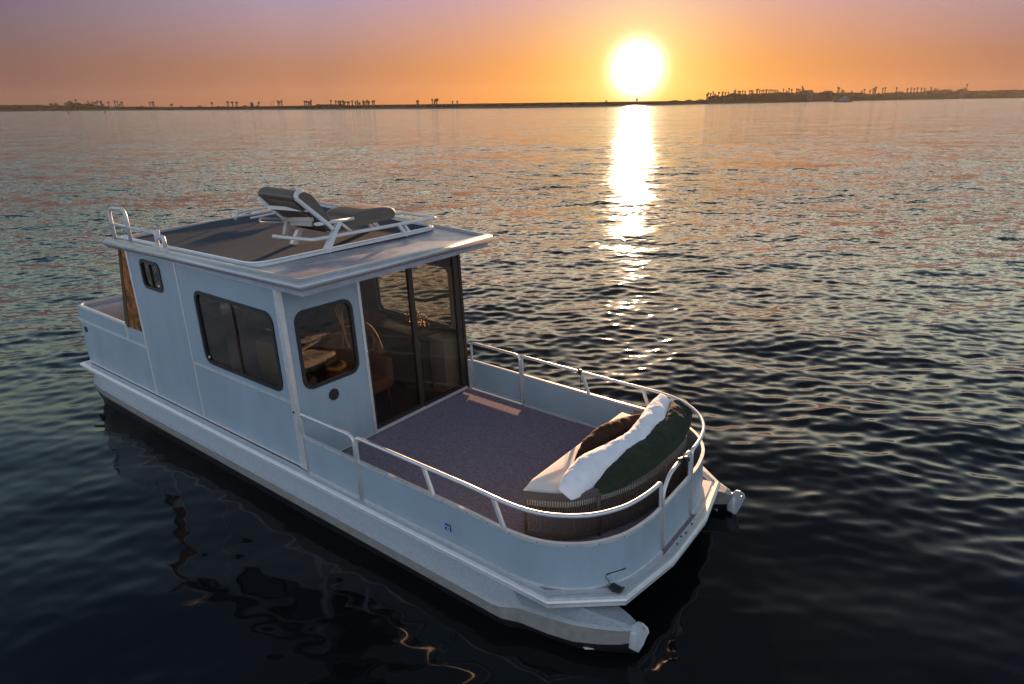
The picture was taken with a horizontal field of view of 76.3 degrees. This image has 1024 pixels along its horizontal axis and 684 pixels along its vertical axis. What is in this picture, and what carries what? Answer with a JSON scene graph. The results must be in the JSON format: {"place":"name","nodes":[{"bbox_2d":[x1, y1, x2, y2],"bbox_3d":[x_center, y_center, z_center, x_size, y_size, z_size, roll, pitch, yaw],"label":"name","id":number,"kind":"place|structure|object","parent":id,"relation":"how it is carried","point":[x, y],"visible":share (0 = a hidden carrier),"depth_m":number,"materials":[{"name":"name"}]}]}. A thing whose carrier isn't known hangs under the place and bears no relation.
{"place":"outdoors","nodes":[
{"label":"outdoors","id":0,"kind":"place"},
{"bbox_2d":[303,355,313,381],"bbox_3d":[-2.261,0.698,7.688,0.518,1.071,0.893,14,24,34],"label":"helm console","id":1,"kind":"object","parent":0,"point":[312,372],"visible":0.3,"depth_m":7.74,"materials":[{"name":"brown wood"}]},
{"bbox_2d":[326,359,346,375],"bbox_3d":[-2.108,0.334,7.833,0.230,0.238,0.260,14,24,34],"label":"bowl","id":2,"kind":"object","parent":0,"point":[337,366],"visible":0.81,"depth_m":7.74,"materials":[{"name":"metal"}]},
{"bbox_2d":[0,98,987,111],"bbox_3d":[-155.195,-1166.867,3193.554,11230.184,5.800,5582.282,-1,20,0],"label":"beach","id":3,"kind":"structure","parent":0,"point":[484,106],"depth_m":784.64,"materials":[{"name":"beige sand"}]},
{"bbox_2d":[0,88,1023,110],"bbox_3d":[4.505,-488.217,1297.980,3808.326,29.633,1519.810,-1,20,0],"label":"coastal scrub","id":4,"kind":"object","parent":3,"relation":"on","point":[798,96],"visible":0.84,"depth_m":1145.10,"materials":[{"name":"plant"}]},
{"bbox_2d":[802,90,813,100],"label":"house","id":5,"kind":"structure","parent":3,"relation":"on","point":[810,95],"depth_m":1101.17,"materials":[{"name":"grey concrete"}]},
{"bbox_2d":[945,89,952,95],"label":"tree","id":6,"kind":"object","parent":3,"relation":"on","point":[949,91],"visible":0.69,"depth_m":1743.15,"materials":[{"name":"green plant"}]},
{"bbox_2d":[959,91,964,98],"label":"house","id":7,"kind":"structure","parent":3,"relation":"on","point":[961,96],"depth_m":1839.83,"materials":[{"name":"tile"}]},
{"bbox_2d":[0,98,1023,683],"bbox_3d":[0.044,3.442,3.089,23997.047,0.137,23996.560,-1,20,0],"label":"water","id":8,"kind":"structure","parent":0,"point":[812,312],"depth_m":11.02,"materials":[{"name":"blue liquid"}]},
{"bbox_2d":[77,202,744,652],"bbox_3d":[-2.025,0.129,8.479,9.547,3.576,3.340,14,24,34],"label":"houseboat","id":9,"kind":"object","parent":8,"relation":"on","point":[427,486],"visible":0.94,"depth_m":7.50,"materials":[{"name":"white metal"}]},
{"bbox_2d":[139,259,163,292],"bbox_3d":[-4.578,-0.844,8.265,0.513,0.383,0.047,14,24,34],"label":"side window","id":10,"kind":"structure","parent":9,"relation":"in","point":[141,261],"depth_m":8.28,"materials":[{"name":"black metal"}]},
{"bbox_2d":[194,291,282,390],"bbox_3d":[-3.142,-0.032,7.430,1.605,0.908,0.050,14,24,34],"label":"side window","id":11,"kind":"structure","parent":9,"relation":"in","point":[278,388],"depth_m":7.43,"materials":[{"name":"black rubber"}]},
{"bbox_2d":[255,339,316,385],"bbox_3d":[-2.794,0.480,8.177,0.487,1.140,0.560,14,24,34],"label":"captain chair","id":12,"kind":"object","parent":9,"relation":"on","point":[267,360],"visible":0.32,"depth_m":7.86,"materials":[{"name":"fabric"}]},
{"bbox_2d":[294,299,358,388],"bbox_3d":[-2.064,0.015,7.305,0.107,0.894,0.791,14,24,34],"label":"front window","id":13,"kind":"structure","parent":9,"relation":"in","point":[352,324],"depth_m":7.30,"materials":[{"name":"black rubber"}]},
{"bbox_2d":[333,303,349,347],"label":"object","id":14,"kind":"object","parent":9,"relation":"hanging from","point":[342,324],"depth_m":7.54,"materials":[{"name":"fabric"}]},
{"bbox_2d":[299,303,386,361],"bbox_3d":[-2.682,-0.110,10.299,1.546,0.829,0.622,14,24,34],"label":"bench seat","id":15,"kind":"object","parent":9,"relation":"on","point":[310,336],"visible":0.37,"depth_m":10.40,"materials":[{"name":"fabric"}]},
{"bbox_2d":[257,186,435,252],"bbox_3d":[-2.013,-1.667,8.244,0.813,0.758,2.327,14,24,34],"label":"chaise lounge","id":16,"kind":"object","parent":9,"relation":"on","point":[299,210],"visible":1,"depth_m":7.64,"materials":[{"name":"grey fabric"},{"name":"white resin"},{"name":"aged resin"}]},
{"bbox_2d":[321,318,393,405],"bbox_3d":[-2.038,0.313,8.648,0.692,1.156,0.701,14,24,34],"label":"armchair","id":17,"kind":"object","parent":9,"relation":"on","point":[334,344],"visible":0.45,"depth_m":8.65,"materials":[{"name":"beige fabric"}]},
{"bbox_2d":[368,316,440,389],"bbox_3d":[-1.563,0.149,9.652,1.116,0.799,0.435,14,24,34],"label":"galley counter","id":18,"kind":"object","parent":9,"relation":"on","point":[394,335],"visible":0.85,"depth_m":9.45,"materials":[{"name":"brown wood"}]},
{"bbox_2d":[404,311,428,328],"bbox_3d":[-1.375,-0.316,9.403,0.426,0.246,0.247,14,24,34],"label":"potted plant","id":19,"kind":"object","parent":18,"relation":"on","point":[419,323],"visible":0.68,"depth_m":9.36,"materials":[{"name":"green plant"}]},
{"bbox_2d":[359,255,467,432],"bbox_3d":[-1.220,-0.064,8.471,0.242,2.000,1.760,14,24,34],"label":"sliding door","id":20,"kind":"structure","parent":9,"relation":"in","point":[422,406],"depth_m":8.61,"materials":[{"name":"black metal"}]},
{"bbox_2d":[376,263,451,325],"bbox_3d":[-1.467,-0.783,9.594,1.605,0.908,0.036,14,24,34],"label":"side window","id":21,"kind":"structure","parent":9,"relation":"in","point":[377,281],"depth_m":9.82,"materials":[{"name":"black metal"}]},
{"bbox_2d":[427,331,460,392],"bbox_3d":[-0.954,0.287,9.291,0.355,0.794,0.332,14,24,34],"label":"white cabinet","id":22,"kind":"object","parent":9,"relation":"on","point":[443,347],"visible":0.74,"depth_m":9.17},
{"bbox_2d":[578,369,582,387],"bbox_3d":[0.864,0.482,8.261,0.066,0.280,0.055,14,24,34],"label":"rail clamp","id":23,"kind":"object","parent":9,"relation":"attached to","point":[580,371],"visible":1,"depth_m":8.22,"materials":[{"name":"metal"}]},
{"bbox_2d":[522,410,686,538],"bbox_3d":[1.090,1.405,6.703,0.885,0.503,2.232,14,24,34],"label":"daybed","id":24,"kind":"object","parent":9,"relation":"on","point":[677,478],"visible":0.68,"depth_m":6.17,"materials":[{"name":"beige wicker"}]},
{"bbox_2d":[524,412,669,507],"bbox_3d":[1.027,1.244,6.683,0.875,0.225,2.068,14,24,34],"label":"seat cushion","id":25,"kind":"object","parent":24,"relation":"on","point":[548,479],"visible":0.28,"depth_m":6.22,"materials":[{"name":"beige fabric"}]},
{"bbox_2d":[574,414,641,461],"bbox_3d":[0.970,1.006,6.805,0.264,0.236,1.272,17,27,40],"label":"throw pillow","id":26,"kind":"object","parent":25,"relation":"on","point":[603,434],"visible":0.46,"depth_m":6.75,"materials":[{"name":"brown fabric"}]},
{"bbox_2d":[559,393,672,499],"bbox_3d":[1.182,1.042,6.714,0.350,0.300,2.191,15,26,37],"label":"long pillow","id":27,"kind":"object","parent":25,"relation":"on","point":[584,472],"visible":0.72,"depth_m":6.32,"materials":[{"name":"white fabric"}]},
{"bbox_2d":[594,398,691,493],"bbox_3d":[1.480,1.059,6.749,0.370,0.319,2.017,14,24,34],"label":"long pillow","id":28,"kind":"object","parent":25,"relation":"on","point":[659,443],"visible":0.87,"depth_m":6.51,"materials":[{"name":"green fabric"}]},
{"bbox_2d":[833,96,851,101],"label":"motor yacht","id":29,"kind":"object","parent":8,"relation":"on","point":[844,99],"visible":0.87,"depth_m":879.32,"materials":[{"name":"paint"}]},
{"bbox_2d":[0,0,1023,106],"label":"sky","id":30,"kind":"structure","parent":0,"point":[186,53],"materials":[{"name":"orange"}]}
]}

